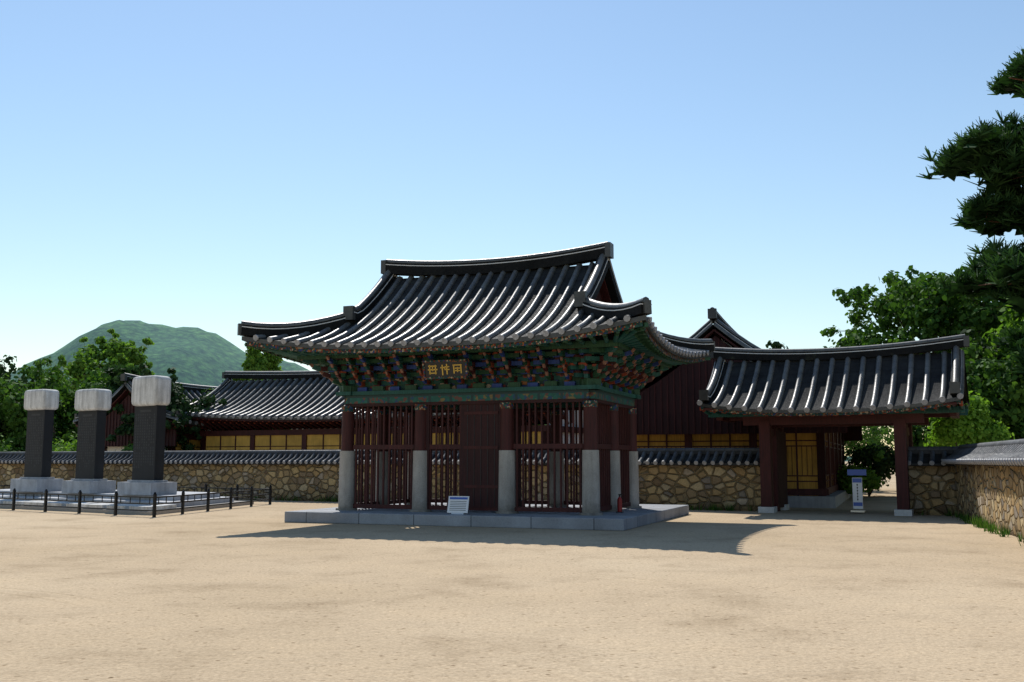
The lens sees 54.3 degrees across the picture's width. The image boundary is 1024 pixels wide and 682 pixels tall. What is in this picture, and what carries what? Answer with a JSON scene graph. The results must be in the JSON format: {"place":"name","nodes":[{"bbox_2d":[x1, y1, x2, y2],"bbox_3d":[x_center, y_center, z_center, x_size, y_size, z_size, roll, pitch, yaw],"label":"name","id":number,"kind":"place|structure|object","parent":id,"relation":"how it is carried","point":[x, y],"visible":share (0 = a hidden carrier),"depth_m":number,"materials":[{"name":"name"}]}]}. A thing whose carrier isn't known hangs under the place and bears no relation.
{"place":"outdoors","nodes":[
{"label":"outdoors","id":0,"kind":"place"},
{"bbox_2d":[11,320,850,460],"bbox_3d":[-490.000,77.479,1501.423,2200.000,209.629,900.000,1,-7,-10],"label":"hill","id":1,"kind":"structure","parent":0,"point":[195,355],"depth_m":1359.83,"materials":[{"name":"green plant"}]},
{"bbox_2d":[0,461,1023,681],"bbox_3d":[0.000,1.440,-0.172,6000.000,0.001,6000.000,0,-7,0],"label":"ground","id":2,"kind":"structure","parent":0,"point":[264,591],"depth_m":10.48,"materials":[{"name":"beige sand"}]},
{"bbox_2d":[0,355,16,378],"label":"tree","id":3,"kind":"object","parent":2,"relation":"on","point":[11,365],"visible":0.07,"depth_m":77.70,"materials":[{"name":"green plant"}]},
{"bbox_2d":[0,435,23,451],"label":"bush","id":4,"kind":"object","parent":2,"relation":"on","point":[6,447],"visible":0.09,"depth_m":51.21,"materials":[{"name":"green plant"}]},
{"bbox_2d":[0,359,64,449],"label":"tree","id":5,"kind":"object","parent":2,"relation":"on","point":[3,426],"visible":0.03,"depth_m":59.25,"materials":[{"name":"green plant"}]},
{"bbox_2d":[2,371,62,405],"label":"tree","id":6,"kind":"object","parent":2,"relation":"on","point":[22,378],"depth_m":102.94,"materials":[{"name":"green plant"}]},
{"bbox_2d":[0,356,117,451],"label":"tree","id":7,"kind":"object","parent":2,"relation":"on","point":[12,405],"visible":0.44,"depth_m":56.12,"materials":[{"name":"green plant"}]},
{"bbox_2d":[52,435,76,451],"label":"bush","id":8,"kind":"object","parent":2,"relation":"on","point":[71,446],"visible":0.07,"depth_m":49.26,"materials":[{"name":"green plant"}]},
{"bbox_2d":[57,328,154,406],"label":"tree","id":9,"kind":"object","parent":2,"relation":"on","point":[124,353],"visible":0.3,"depth_m":79.10,"materials":[{"name":"green plant"}]},
{"bbox_2d":[102,362,146,394],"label":"tree","id":10,"kind":"object","parent":2,"relation":"on","point":[111,384],"visible":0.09,"depth_m":56.62,"materials":[{"name":"green plant"}]},
{"bbox_2d":[0,489,253,514],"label":"stone platform","id":11,"kind":"structure","parent":2,"relation":"on","point":[108,505],"depth_m":29.84,"materials":[{"name":"grey stone"}]},
{"bbox_2d":[10,389,62,491],"bbox_3d":[-16.158,3.390,34.123,1.550,3.453,0.950,-4,-8,33],"label":"stele","id":12,"kind":"object","parent":11,"relation":"on","point":[41,405],"visible":1,"depth_m":33.86,"materials":[{"name":"black stone"}]},
{"bbox_2d":[61,389,115,493],"bbox_3d":[-13.725,3.252,32.550,1.480,3.353,0.950,-4,-8,33],"label":"stele","id":13,"kind":"object","parent":11,"relation":"on","point":[92,406],"visible":1,"depth_m":32.30,"materials":[{"name":"black stone"}]},
{"bbox_2d":[117,375,176,494],"bbox_3d":[-11.250,2.913,30.973,1.620,3.651,0.950,-4,-8,33],"label":"stele","id":14,"kind":"object","parent":11,"relation":"on","point":[150,398],"visible":1,"depth_m":30.71,"materials":[{"name":"black stone"}]},
{"bbox_2d":[0,484,271,516],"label":"fence","id":15,"kind":"object","parent":2,"relation":"on","point":[182,501],"visible":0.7,"depth_m":28.34,"materials":[{"name":"black metal"}]},
{"bbox_2d":[115,444,165,450],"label":"bush","id":16,"kind":"object","parent":2,"relation":"on","point":[126,448],"visible":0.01,"depth_m":43.47,"materials":[{"name":"green plant"}]},
{"bbox_2d":[105,362,226,450],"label":"tree","id":17,"kind":"object","parent":2,"relation":"on","point":[183,406],"visible":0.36,"depth_m":45.72,"materials":[{"name":"green plant"}]},
{"bbox_2d":[73,373,280,450],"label":"hall","id":18,"kind":"structure","parent":2,"relation":"on","point":[113,417],"depth_m":46.40,"materials":[{"name":"tile"}]},
{"bbox_2d":[199,380,289,430],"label":"tree","id":19,"kind":"object","parent":2,"relation":"on","point":[202,390],"visible":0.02,"depth_m":49.42,"materials":[{"name":"green plant"}]},
{"bbox_2d":[232,342,282,381],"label":"poplar tree","id":20,"kind":"object","parent":2,"relation":"on","point":[256,360],"visible":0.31,"depth_m":98.86,"materials":[{"name":"green plant"}]},
{"bbox_2d":[173,371,578,450],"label":"hall","id":21,"kind":"structure","parent":2,"relation":"on","point":[306,406],"depth_m":44.76,"materials":[{"name":"tile"}]},
{"bbox_2d":[284,503,688,530],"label":"pavilion platform","id":22,"kind":"structure","parent":2,"relation":"on","point":[632,518],"depth_m":22.36,"materials":[{"name":"grey stone"}]},
{"bbox_2d":[447,496,469,513],"bbox_3d":[-1.202,3.708,22.481,0.500,0.424,0.148,-3,-7,21],"label":"info board","id":23,"kind":"object","parent":22,"relation":"on","point":[458,504],"visible":0.98,"depth_m":22.45,"materials":[{"name":"silver metal"}]},
{"bbox_2d":[237,241,714,515],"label":"pavilion","id":24,"kind":"structure","parent":22,"relation":"on","point":[489,350],"depth_m":23.62,"materials":[{"name":"tile"}]},
{"bbox_2d":[616,494,622,512],"bbox_3d":[2.502,3.770,23.197,0.150,0.422,0.150,-3,-7,21],"label":"fire extinguisher","id":25,"kind":"object","parent":22,"relation":"on","point":[619,504],"visible":1,"depth_m":23.15,"materials":[{"name":"red metal"}]},
{"bbox_2d":[0,439,1023,538],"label":"stone walls","id":26,"kind":"structure","parent":2,"relation":"on","point":[985,480],"depth_m":29.91,"materials":[{"name":"stone"}]},
{"bbox_2d":[220,494,1023,545],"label":"weeds","id":27,"kind":"object","parent":2,"relation":"on","point":[981,524],"visible":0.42,"depth_m":23.08,"materials":[{"name":"green plant"}]},
{"bbox_2d":[634,307,862,507],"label":"hall","id":28,"kind":"structure","parent":2,"relation":"on","point":[670,414],"depth_m":32.20,"materials":[{"name":"wood"}]},
{"bbox_2d":[765,340,855,462],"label":"tree","id":29,"kind":"object","parent":2,"relation":"on","point":[776,345],"depth_m":48.97,"materials":[{"name":"green plant"}]},
{"bbox_2d":[697,334,969,515],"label":"gate","id":30,"kind":"structure","parent":2,"relation":"on","point":[901,388],"depth_m":27.61,"materials":[{"name":"tile"}]},
{"bbox_2d":[847,469,865,511],"bbox_3d":[9.560,4.142,27.624,0.500,1.165,0.300,-3,-8,26],"label":"gate sign","id":31,"kind":"object","parent":2,"relation":"on","point":[857,493],"visible":1,"depth_m":27.61,"materials":[{"name":"white"}]},
{"bbox_2d":[837,463,884,496],"bbox_3d":[12.877,5.249,37.236,1.719,1.375,1.833,0,-7,0],"label":"bush","id":32,"kind":"object","parent":2,"relation":"on","point":[871,480],"visible":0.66,"depth_m":36.78,"materials":[{"name":"green plant"}]},
{"bbox_2d":[842,442,895,495],"bbox_3d":[14.559,5.205,40.516,2.975,2.232,2.740,0,-7,0],"label":"gate shrub","id":33,"kind":"object","parent":2,"relation":"on","point":[884,467],"visible":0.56,"depth_m":39.96,"materials":[{"name":"green plant"}]},
{"bbox_2d":[844,426,893,462],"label":"tree","id":34,"kind":"object","parent":2,"relation":"on","point":[875,434],"visible":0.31,"depth_m":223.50,"materials":[{"name":"green plant"}]},
{"bbox_2d":[820,245,1012,360],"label":"tree","id":35,"kind":"object","parent":2,"relation":"on","point":[930,310],"visible":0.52,"depth_m":42.80,"materials":[{"name":"green plant"}]},
{"bbox_2d":[873,343,1023,461],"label":"tree","id":36,"kind":"object","parent":2,"relation":"on","point":[1012,413],"visible":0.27,"depth_m":32.33,"materials":[{"name":"green plant"}]},
{"bbox_2d":[923,391,1014,446],"bbox_3d":[13.136,3.176,28.876,2.341,3.486,2.000,0,-7,0],"label":"round shrub","id":37,"kind":"object","parent":2,"relation":"on","point":[948,431],"visible":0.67,"depth_m":28.44,"materials":[{"name":"green plant"}]},
{"bbox_2d":[916,45,1023,381],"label":"pine","id":38,"kind":"object","parent":2,"relation":"on","point":[991,155],"visible":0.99,"depth_m":31.38,"materials":[{"name":"green plant"}]},
{"bbox_2d":[953,326,993,345],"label":"tree","id":39,"kind":"object","parent":2,"relation":"on","point":[967,326],"visible":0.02,"depth_m":41.81,"materials":[{"name":"green plant"}]},
{"bbox_2d":[938,308,1009,376],"bbox_3d":[19.445,1.983,36.641,8.469,7.898,8.224,0,-7,-3],"label":"tree","id":40,"kind":"object","parent":2,"relation":"on","point":[980,340],"visible":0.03,"depth_m":35.47,"materials":[{"name":"green plant"}]},
{"bbox_2d":[932,338,1023,439],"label":"tree","id":41,"kind":"object","parent":2,"relation":"on","point":[992,369],"visible":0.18,"depth_m":31.75,"materials":[{"name":"green plant"}]},
{"bbox_2d":[960,305,1023,377],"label":"tree","id":42,"kind":"object","parent":2,"relation":"on","point":[1011,319],"visible":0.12,"depth_m":35.34,"materials":[{"name":"green plant"}]},
{"bbox_2d":[0,0,1023,450],"label":"sky","id":43,"kind":"structure","parent":0,"point":[213,166],"materials":[{"name":"blue"}]}
]}

